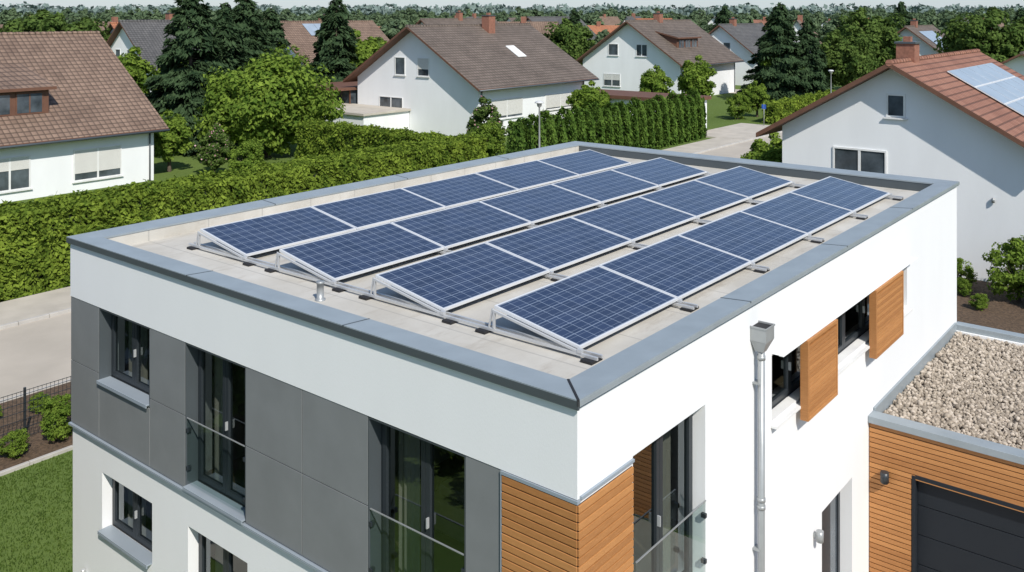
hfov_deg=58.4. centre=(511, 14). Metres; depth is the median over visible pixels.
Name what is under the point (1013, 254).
shrub
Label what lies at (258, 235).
solar panel
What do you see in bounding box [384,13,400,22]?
distant trees
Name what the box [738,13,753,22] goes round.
distant trees
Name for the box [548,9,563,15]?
distant trees
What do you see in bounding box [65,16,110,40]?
deciduous tree
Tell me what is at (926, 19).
distant trees
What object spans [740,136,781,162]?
shrub
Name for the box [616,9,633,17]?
distant trees
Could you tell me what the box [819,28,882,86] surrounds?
deciduous tree
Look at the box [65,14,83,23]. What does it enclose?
distant trees
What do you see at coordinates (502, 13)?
distant trees
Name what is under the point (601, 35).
distant trees
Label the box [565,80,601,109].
shrub
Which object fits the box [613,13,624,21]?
distant trees
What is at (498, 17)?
distant trees
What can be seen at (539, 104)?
street lamp
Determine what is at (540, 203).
solar panel
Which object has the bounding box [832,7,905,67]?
deciduous tree
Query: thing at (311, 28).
roof solar array
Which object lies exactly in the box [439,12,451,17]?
distant trees
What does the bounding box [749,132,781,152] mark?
shrub
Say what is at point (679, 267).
solar panel
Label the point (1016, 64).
walls
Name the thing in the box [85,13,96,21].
distant trees
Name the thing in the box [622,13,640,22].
distant house
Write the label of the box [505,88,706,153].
thuja hedge
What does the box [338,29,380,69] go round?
deciduous tree
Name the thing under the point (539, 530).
wood cladding
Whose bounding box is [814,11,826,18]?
distant trees
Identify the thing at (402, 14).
distant trees
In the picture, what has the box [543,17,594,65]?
deciduous tree
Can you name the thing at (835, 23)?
distant trees
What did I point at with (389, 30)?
distant trees
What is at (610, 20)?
distant house
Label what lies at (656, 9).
distant trees
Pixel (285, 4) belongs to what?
sky
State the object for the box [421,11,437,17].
distant trees
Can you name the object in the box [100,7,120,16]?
distant trees
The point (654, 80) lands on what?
deciduous tree
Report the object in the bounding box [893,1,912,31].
spruce tree
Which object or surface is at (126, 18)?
distant trees
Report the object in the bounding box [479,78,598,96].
gutter
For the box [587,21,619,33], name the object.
distant house
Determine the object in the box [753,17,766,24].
distant house
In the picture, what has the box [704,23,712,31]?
distant trees
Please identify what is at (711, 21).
distant house
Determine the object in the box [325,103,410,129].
terrace annex
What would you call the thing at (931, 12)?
distant trees
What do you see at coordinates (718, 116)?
ground
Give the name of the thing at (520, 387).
cap fascia
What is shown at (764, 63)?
deciduous tree
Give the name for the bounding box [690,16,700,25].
distant trees
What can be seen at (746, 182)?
solar panel
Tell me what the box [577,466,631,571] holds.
wood backing
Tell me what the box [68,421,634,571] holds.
flashing
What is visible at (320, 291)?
vent pipe
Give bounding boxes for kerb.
[0,131,781,329]
[0,379,72,475]
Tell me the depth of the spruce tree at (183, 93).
69.56 m
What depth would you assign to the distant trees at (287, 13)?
398.40 m
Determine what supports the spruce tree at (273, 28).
on the ground at (718, 116)
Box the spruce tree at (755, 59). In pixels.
[736,10,787,92]
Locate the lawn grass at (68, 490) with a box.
[0,450,72,571]
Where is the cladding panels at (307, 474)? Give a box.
[71,296,500,571]
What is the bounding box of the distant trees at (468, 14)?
[452,8,472,16]
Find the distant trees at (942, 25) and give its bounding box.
[937,16,952,32]
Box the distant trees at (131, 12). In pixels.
[120,7,143,16]
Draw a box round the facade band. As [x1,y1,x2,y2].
[70,244,579,499]
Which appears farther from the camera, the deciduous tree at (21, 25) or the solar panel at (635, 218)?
the deciduous tree at (21, 25)
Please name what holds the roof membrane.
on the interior
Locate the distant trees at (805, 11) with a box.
[800,9,813,14]
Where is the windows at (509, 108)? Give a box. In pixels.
[379,57,571,119]
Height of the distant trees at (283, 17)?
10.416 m
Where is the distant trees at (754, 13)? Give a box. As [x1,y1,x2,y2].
[745,8,760,19]
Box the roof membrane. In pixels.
[129,156,918,378]
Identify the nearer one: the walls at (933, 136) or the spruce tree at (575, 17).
the walls at (933, 136)
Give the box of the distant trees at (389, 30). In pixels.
[380,17,407,39]
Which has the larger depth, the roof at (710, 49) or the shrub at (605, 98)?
the roof at (710, 49)
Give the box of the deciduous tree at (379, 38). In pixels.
[376,36,384,48]
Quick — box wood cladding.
[502,466,633,571]
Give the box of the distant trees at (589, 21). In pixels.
[582,13,603,24]
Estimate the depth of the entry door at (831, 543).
15.10 m
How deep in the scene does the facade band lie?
11.00 m
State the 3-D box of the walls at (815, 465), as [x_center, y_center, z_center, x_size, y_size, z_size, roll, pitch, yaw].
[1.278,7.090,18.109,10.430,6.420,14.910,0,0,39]
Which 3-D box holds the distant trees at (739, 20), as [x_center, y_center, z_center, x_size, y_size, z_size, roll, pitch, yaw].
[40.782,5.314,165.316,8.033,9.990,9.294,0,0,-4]
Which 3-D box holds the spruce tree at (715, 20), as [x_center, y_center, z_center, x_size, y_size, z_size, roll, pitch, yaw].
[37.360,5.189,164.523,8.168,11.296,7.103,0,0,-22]
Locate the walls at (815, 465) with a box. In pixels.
[73,187,956,571]
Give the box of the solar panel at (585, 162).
[538,149,630,175]
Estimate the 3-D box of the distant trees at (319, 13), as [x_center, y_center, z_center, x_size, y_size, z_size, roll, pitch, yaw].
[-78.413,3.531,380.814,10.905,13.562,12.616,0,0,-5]
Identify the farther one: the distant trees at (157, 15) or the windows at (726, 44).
the distant trees at (157, 15)
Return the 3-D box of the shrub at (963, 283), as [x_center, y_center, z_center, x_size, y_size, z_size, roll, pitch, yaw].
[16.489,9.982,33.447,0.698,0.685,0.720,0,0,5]
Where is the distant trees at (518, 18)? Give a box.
[514,13,525,20]
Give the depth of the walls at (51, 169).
52.84 m
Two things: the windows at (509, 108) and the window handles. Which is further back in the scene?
the windows at (509, 108)
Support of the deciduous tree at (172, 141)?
on the ground at (718, 116)
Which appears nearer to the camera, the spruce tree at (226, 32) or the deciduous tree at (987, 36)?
the spruce tree at (226, 32)
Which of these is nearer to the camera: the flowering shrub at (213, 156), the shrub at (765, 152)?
the shrub at (765, 152)
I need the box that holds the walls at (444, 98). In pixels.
[358,32,582,135]
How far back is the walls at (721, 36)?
133.22 m
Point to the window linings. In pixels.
(374, 449)
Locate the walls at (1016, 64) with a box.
[1003,56,1023,75]
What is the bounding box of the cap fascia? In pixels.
[66,182,959,410]
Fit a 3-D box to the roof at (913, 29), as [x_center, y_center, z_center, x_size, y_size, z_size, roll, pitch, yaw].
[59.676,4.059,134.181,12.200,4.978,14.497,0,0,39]
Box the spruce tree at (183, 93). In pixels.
[143,0,237,157]
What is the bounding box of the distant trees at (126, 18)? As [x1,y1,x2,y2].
[121,16,138,19]
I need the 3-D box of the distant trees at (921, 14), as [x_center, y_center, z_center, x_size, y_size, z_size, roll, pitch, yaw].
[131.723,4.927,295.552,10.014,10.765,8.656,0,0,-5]
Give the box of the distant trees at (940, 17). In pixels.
[937,13,952,22]
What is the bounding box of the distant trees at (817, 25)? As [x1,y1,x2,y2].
[809,16,821,33]
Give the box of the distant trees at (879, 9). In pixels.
[873,7,885,13]
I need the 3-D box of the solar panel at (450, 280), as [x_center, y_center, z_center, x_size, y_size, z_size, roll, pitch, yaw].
[-0.679,3.799,13.435,1.330,0.041,2.355,12,8,38]
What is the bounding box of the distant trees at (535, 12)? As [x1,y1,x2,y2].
[530,9,548,15]
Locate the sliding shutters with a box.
[772,257,917,421]
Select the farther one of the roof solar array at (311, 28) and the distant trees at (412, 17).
the distant trees at (412, 17)
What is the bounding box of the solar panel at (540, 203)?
[480,184,600,222]
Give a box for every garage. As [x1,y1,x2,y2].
[597,89,710,127]
[868,321,1023,571]
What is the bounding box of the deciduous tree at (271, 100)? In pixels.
[191,43,345,157]
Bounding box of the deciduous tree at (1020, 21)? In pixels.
[1007,17,1023,57]
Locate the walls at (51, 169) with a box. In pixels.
[0,133,153,202]
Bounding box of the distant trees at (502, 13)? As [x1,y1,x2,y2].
[499,10,508,18]
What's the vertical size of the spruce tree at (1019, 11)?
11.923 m
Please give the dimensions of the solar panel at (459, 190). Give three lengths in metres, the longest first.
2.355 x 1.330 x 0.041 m
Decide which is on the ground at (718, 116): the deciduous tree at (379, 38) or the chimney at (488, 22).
the deciduous tree at (379, 38)
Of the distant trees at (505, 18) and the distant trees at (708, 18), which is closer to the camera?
the distant trees at (505, 18)
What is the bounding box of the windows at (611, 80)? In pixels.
[603,43,646,86]
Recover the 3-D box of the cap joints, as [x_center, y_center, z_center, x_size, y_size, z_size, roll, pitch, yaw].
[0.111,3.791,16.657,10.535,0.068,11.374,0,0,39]
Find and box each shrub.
[0,428,29,458]
[28,392,49,413]
[38,393,72,440]
[194,123,234,171]
[227,138,263,170]
[466,96,508,141]
[470,121,505,156]
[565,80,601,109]
[595,86,610,107]
[725,92,752,118]
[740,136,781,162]
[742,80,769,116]
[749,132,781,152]
[957,258,977,285]
[957,277,972,295]
[967,293,988,310]
[981,235,1023,301]
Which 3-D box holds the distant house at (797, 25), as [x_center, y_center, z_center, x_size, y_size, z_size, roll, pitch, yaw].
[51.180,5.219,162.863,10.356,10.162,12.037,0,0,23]
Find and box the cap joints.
[186,156,912,406]
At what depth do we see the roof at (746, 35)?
136.14 m
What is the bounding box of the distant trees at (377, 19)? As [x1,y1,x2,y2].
[365,13,384,25]
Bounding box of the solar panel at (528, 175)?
[476,160,578,189]
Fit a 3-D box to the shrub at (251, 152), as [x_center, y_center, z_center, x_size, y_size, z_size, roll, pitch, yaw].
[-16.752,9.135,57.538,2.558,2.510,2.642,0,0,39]
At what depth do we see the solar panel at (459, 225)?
16.56 m
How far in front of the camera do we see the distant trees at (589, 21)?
229.00 m
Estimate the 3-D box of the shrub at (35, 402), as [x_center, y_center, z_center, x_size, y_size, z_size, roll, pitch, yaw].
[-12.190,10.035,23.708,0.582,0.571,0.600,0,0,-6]
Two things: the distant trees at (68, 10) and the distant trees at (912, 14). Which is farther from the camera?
the distant trees at (68, 10)
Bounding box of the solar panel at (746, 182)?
[694,166,792,197]
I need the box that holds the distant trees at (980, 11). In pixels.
[969,7,986,17]
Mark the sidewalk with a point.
(22, 308)
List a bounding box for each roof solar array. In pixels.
[302,23,320,35]
[919,31,941,44]
[947,63,1023,115]
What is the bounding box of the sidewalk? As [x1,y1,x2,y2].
[0,137,754,324]
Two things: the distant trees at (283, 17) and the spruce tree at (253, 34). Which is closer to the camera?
the spruce tree at (253, 34)
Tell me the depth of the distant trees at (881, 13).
385.55 m
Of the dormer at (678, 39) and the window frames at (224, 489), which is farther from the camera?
the dormer at (678, 39)
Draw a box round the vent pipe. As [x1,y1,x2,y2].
[315,280,325,301]
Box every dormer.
[0,63,56,116]
[655,30,700,47]
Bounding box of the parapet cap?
[67,141,958,400]
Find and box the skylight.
[506,45,525,56]
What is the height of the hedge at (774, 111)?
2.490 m
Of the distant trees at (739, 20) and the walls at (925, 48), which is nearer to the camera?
the walls at (925, 48)
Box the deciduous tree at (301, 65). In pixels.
[288,55,310,70]
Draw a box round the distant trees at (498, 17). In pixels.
[495,14,508,20]
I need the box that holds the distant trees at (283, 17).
[279,14,294,20]
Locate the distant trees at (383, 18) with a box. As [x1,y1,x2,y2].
[372,11,386,21]
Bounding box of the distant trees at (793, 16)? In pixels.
[789,12,797,23]
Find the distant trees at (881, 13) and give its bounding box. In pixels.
[877,11,887,16]
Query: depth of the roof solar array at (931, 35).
131.33 m
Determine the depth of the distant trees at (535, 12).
397.08 m
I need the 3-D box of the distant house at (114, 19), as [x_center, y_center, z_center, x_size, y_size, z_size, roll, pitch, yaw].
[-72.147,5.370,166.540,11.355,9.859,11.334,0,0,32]
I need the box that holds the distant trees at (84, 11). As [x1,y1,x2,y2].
[73,8,93,14]
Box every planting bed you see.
[0,382,72,470]
[957,280,1023,333]
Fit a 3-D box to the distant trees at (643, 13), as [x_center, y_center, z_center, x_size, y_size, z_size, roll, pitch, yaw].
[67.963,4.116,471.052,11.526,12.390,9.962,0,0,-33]
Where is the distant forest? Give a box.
[0,1,1023,18]
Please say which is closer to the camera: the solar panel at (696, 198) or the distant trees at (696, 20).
the solar panel at (696, 198)
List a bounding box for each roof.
[0,31,168,146]
[105,22,117,36]
[107,19,214,70]
[279,20,388,64]
[343,23,597,91]
[415,18,497,24]
[526,16,596,39]
[576,19,743,66]
[635,18,671,19]
[708,23,764,53]
[756,49,1023,147]
[897,25,943,52]
[1001,51,1023,63]
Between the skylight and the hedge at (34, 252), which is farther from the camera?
the skylight
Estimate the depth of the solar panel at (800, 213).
17.53 m
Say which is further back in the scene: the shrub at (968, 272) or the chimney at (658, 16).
the chimney at (658, 16)
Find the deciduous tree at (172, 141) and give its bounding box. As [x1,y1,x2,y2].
[154,109,194,171]
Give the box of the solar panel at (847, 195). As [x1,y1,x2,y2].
[790,176,889,211]
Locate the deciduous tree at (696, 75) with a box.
[677,54,716,95]
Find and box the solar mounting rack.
[187,163,903,365]
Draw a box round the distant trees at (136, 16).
[129,12,145,19]
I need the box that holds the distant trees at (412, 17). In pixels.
[404,9,426,23]
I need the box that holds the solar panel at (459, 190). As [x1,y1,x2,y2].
[402,173,518,207]
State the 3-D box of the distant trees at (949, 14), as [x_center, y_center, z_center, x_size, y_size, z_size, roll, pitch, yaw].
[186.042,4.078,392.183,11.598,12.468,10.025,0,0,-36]
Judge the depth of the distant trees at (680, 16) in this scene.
329.52 m
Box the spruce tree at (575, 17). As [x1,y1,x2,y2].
[568,9,587,47]
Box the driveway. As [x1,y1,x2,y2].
[706,123,769,139]
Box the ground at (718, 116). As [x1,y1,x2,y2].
[0,78,841,571]
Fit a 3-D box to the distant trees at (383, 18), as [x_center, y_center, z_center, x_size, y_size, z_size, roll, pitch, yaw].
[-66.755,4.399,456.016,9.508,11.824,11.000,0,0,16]
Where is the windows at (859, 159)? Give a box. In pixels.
[833,93,907,173]
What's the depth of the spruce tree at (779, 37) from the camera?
103.59 m
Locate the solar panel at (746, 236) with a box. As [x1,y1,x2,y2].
[678,211,807,261]
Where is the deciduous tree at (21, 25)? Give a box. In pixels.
[0,9,62,31]
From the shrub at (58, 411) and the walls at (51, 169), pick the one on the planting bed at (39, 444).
the shrub at (58, 411)
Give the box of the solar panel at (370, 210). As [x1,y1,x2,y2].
[311,188,444,228]
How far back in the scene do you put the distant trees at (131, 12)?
379.75 m
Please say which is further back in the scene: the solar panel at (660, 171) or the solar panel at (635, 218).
the solar panel at (660, 171)
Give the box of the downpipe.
[750,320,774,571]
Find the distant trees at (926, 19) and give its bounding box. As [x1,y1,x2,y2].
[918,14,939,27]
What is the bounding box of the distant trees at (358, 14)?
[350,9,363,18]
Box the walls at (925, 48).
[897,29,938,55]
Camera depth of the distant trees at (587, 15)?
293.05 m
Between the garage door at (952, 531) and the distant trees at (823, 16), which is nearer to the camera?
the garage door at (952, 531)
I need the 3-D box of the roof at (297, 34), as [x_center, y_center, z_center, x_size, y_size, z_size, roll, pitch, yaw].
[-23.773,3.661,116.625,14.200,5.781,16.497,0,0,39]
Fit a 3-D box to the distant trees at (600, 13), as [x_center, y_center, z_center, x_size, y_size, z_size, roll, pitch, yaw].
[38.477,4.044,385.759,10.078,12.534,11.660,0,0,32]
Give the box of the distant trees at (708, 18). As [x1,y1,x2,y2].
[700,13,713,24]
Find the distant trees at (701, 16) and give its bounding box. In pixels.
[688,8,705,22]
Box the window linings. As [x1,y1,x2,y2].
[99,308,465,571]
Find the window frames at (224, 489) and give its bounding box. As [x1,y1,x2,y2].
[111,298,868,571]
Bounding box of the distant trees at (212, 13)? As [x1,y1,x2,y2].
[208,8,216,19]
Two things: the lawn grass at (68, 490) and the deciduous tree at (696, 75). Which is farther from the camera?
the deciduous tree at (696, 75)
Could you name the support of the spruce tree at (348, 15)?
on the ground at (718, 116)
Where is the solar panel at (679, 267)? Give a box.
[599,235,750,298]
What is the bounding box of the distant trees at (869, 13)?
[862,6,875,17]
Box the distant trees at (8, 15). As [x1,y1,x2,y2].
[0,7,21,23]
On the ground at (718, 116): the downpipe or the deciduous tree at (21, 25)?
the deciduous tree at (21, 25)
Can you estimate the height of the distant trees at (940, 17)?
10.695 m
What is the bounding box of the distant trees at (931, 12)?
[925,9,942,16]
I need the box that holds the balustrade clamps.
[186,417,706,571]
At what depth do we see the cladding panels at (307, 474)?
11.90 m
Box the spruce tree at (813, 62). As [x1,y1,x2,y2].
[787,16,835,93]
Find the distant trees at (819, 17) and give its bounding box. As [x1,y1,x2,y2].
[809,12,823,22]
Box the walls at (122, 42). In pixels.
[110,28,159,100]
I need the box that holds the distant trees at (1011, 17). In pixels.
[1002,14,1014,26]
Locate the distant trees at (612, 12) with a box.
[604,8,616,15]
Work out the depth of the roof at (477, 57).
81.80 m
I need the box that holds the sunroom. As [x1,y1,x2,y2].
[312,81,357,103]
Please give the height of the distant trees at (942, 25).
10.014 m
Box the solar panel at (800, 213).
[741,192,852,233]
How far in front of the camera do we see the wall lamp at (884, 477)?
15.57 m
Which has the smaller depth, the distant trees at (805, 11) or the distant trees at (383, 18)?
the distant trees at (383, 18)
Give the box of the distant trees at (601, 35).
[589,29,608,47]
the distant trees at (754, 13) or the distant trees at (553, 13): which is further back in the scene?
the distant trees at (754, 13)
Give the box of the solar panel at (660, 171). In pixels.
[610,157,706,185]
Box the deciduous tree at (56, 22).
[32,11,110,34]
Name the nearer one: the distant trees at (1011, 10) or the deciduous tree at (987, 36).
the deciduous tree at (987, 36)
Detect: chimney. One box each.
[165,11,174,19]
[456,11,462,20]
[481,13,495,32]
[653,11,663,22]
[729,17,736,25]
[894,36,920,62]
[910,18,917,27]
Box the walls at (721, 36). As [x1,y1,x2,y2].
[711,27,756,84]
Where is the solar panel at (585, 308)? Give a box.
[494,265,677,348]
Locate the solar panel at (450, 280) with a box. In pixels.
[375,242,549,310]
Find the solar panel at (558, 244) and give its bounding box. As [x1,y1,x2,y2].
[485,217,631,270]
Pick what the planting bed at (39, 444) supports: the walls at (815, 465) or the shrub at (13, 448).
the shrub at (13, 448)
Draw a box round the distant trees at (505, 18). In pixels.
[499,15,514,20]
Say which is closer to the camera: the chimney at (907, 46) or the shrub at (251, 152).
the chimney at (907, 46)
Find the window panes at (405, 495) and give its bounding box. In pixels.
[116,295,868,571]
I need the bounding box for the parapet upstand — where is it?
[107,146,931,244]
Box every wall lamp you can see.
[813,529,823,543]
[880,470,888,484]
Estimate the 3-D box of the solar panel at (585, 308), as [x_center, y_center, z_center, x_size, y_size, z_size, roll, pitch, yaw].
[1.024,3.797,12.064,1.330,0.041,2.355,12,8,38]
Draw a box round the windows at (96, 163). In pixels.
[0,144,123,193]
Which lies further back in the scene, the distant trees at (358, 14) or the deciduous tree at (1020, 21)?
the distant trees at (358, 14)
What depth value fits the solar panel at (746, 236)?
15.67 m
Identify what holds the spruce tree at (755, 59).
on the ground at (718, 116)
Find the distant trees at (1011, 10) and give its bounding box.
[1002,8,1018,16]
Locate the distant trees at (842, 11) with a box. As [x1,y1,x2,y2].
[835,9,847,16]
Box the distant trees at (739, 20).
[734,16,748,22]
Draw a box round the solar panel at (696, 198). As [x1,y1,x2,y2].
[638,180,748,216]
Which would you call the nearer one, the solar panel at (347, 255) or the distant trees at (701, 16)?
the solar panel at (347, 255)
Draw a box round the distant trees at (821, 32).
[817,20,832,35]
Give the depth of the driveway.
79.66 m
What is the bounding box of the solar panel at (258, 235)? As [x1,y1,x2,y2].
[200,206,355,256]
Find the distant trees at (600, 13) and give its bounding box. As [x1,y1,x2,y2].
[597,9,610,16]
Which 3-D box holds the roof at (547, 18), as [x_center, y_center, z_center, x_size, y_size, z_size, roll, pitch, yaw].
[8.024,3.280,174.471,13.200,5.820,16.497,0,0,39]
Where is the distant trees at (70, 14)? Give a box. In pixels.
[63,13,81,21]
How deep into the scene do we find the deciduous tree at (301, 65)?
100.53 m
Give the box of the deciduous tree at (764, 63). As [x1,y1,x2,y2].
[758,50,803,82]
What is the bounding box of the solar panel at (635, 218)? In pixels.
[571,197,696,240]
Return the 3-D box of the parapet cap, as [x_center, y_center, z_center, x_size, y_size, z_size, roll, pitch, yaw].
[1.265,3.795,18.093,10.520,0.060,15.040,0,0,39]
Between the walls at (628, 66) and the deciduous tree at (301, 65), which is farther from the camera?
the walls at (628, 66)
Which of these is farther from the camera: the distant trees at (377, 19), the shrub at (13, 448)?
the distant trees at (377, 19)
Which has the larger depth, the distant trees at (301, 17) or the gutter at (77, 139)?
the distant trees at (301, 17)
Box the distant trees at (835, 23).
[820,15,843,44]
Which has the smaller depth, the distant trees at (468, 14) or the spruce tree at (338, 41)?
the spruce tree at (338, 41)
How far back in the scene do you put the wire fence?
22.23 m
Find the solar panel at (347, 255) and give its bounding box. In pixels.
[279,222,443,280]
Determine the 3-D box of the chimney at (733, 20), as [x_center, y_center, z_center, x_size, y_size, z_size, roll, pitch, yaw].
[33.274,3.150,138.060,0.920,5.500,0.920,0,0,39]
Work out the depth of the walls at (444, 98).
79.31 m
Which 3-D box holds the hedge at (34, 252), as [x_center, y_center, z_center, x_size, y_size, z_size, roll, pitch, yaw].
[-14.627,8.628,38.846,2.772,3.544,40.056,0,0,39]
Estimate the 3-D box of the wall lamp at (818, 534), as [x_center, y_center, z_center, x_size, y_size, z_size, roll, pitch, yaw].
[4.621,7.860,13.820,0.153,0.160,0.110,0,0,39]
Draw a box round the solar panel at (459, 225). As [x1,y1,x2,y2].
[391,201,530,247]
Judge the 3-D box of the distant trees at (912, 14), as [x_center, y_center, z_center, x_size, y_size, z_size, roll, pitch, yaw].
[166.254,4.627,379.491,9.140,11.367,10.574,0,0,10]
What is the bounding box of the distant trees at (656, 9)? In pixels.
[648,7,668,17]
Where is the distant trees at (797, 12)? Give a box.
[789,10,802,17]
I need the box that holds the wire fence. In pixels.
[0,376,70,442]
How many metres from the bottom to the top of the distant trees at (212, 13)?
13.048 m
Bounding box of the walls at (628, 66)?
[583,24,733,95]
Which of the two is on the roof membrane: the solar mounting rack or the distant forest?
the solar mounting rack
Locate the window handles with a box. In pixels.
[133,306,864,528]
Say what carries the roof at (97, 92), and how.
on the walls at (51, 169)
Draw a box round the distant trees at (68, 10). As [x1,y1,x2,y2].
[60,8,74,15]
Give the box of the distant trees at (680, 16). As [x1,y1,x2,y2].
[673,13,693,20]
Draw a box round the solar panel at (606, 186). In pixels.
[552,170,658,202]
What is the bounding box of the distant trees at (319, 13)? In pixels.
[310,7,325,20]
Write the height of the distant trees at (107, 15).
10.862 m
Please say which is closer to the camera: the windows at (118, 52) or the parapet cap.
the parapet cap
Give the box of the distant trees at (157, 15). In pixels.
[141,8,164,19]
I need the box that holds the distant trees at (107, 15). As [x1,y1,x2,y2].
[92,12,110,21]
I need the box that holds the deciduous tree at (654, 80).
[639,64,674,92]
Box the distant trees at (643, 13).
[639,10,647,17]
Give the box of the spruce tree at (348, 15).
[337,4,349,19]
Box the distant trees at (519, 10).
[509,6,530,17]
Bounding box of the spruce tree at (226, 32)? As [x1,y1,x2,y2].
[210,2,253,143]
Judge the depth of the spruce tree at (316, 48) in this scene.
102.53 m
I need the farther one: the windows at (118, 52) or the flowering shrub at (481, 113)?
the windows at (118, 52)
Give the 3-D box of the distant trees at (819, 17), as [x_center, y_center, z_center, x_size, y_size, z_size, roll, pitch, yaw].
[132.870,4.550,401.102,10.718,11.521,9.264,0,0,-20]
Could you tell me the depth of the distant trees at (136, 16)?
187.60 m
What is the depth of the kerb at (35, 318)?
31.20 m
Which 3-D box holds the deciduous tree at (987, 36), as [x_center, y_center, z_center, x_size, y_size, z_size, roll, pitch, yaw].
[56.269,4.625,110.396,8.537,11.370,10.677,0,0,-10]
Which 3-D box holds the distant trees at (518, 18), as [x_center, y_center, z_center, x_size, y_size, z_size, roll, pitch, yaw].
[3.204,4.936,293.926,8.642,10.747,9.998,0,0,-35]
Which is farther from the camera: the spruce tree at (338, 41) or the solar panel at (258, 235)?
the spruce tree at (338, 41)
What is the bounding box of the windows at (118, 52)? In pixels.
[115,49,129,56]
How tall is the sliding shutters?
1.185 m
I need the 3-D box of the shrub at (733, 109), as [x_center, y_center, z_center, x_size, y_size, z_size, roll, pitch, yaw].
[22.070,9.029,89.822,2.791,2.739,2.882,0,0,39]
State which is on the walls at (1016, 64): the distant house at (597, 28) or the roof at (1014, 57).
the roof at (1014, 57)
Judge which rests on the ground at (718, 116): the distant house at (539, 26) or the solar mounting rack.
the distant house at (539, 26)
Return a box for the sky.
[0,0,1023,10]
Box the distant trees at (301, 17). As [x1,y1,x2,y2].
[293,14,312,20]
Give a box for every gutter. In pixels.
[0,129,169,180]
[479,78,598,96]
[708,61,744,91]
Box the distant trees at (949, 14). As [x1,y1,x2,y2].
[940,9,959,18]
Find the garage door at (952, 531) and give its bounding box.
[912,474,1023,571]
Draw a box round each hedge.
[0,133,487,301]
[293,118,451,161]
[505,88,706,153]
[761,89,835,123]
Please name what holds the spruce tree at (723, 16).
on the ground at (718, 116)
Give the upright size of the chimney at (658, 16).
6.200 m
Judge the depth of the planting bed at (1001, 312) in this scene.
31.67 m
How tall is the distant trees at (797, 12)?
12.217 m
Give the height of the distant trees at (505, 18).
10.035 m
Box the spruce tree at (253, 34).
[218,0,276,70]
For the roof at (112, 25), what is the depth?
118.75 m
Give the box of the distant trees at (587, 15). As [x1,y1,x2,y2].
[580,13,592,24]
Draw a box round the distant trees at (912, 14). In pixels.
[909,12,919,19]
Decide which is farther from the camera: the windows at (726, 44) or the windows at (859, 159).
the windows at (726, 44)
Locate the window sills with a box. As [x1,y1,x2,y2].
[96,306,912,568]
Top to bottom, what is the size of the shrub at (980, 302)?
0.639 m
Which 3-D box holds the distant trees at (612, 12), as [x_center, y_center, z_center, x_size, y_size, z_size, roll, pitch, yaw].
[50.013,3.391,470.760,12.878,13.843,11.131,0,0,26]
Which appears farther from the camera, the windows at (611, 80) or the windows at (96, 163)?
the windows at (611, 80)
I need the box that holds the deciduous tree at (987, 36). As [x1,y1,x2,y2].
[933,6,1023,62]
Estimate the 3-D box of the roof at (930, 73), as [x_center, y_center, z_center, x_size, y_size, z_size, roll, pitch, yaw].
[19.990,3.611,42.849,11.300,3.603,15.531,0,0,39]
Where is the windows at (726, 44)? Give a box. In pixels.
[723,42,729,49]
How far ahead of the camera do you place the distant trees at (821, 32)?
243.76 m
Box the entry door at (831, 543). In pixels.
[822,492,839,571]
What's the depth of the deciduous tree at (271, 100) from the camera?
63.66 m
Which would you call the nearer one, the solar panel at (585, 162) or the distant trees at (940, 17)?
the solar panel at (585, 162)
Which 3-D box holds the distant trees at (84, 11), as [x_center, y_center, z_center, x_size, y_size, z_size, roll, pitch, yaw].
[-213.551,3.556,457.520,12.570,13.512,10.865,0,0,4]
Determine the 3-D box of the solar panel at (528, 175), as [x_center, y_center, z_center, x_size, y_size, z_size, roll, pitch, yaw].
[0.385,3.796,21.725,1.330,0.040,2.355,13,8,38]
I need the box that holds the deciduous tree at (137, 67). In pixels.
[117,45,159,94]
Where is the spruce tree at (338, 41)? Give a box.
[305,0,359,82]
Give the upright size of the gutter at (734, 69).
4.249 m
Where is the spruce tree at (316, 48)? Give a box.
[312,19,334,72]
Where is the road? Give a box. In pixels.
[0,133,781,399]
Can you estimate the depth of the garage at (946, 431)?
15.51 m
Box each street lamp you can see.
[535,101,543,147]
[828,70,833,92]
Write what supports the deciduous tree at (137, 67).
on the ground at (718, 116)
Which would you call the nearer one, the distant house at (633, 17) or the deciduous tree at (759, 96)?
the deciduous tree at (759, 96)
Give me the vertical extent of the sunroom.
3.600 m
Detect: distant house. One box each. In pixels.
[95,17,117,30]
[497,17,558,38]
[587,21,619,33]
[600,14,620,24]
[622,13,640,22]
[707,17,716,24]
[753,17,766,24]
[793,15,821,52]
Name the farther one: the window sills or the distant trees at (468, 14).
the distant trees at (468, 14)
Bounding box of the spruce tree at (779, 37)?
[740,2,815,101]
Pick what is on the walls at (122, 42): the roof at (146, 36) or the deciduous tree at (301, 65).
the roof at (146, 36)
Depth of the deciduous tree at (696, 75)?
96.95 m
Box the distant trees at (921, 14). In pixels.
[911,13,929,23]
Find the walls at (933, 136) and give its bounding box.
[782,69,1023,284]
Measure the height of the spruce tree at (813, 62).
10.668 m
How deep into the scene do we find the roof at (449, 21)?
142.22 m
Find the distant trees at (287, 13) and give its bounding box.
[278,8,296,19]
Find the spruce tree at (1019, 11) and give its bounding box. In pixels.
[1013,7,1023,23]
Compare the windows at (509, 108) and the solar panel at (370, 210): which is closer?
the solar panel at (370, 210)
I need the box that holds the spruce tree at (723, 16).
[712,5,729,28]
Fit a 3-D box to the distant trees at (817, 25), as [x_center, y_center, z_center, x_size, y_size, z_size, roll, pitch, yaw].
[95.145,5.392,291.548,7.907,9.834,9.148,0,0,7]
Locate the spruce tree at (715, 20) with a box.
[709,12,719,30]
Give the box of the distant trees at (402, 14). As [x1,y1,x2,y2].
[396,7,417,18]
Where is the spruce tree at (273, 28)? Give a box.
[254,8,290,58]
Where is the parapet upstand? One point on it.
(155, 234)
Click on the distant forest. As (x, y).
(686, 10)

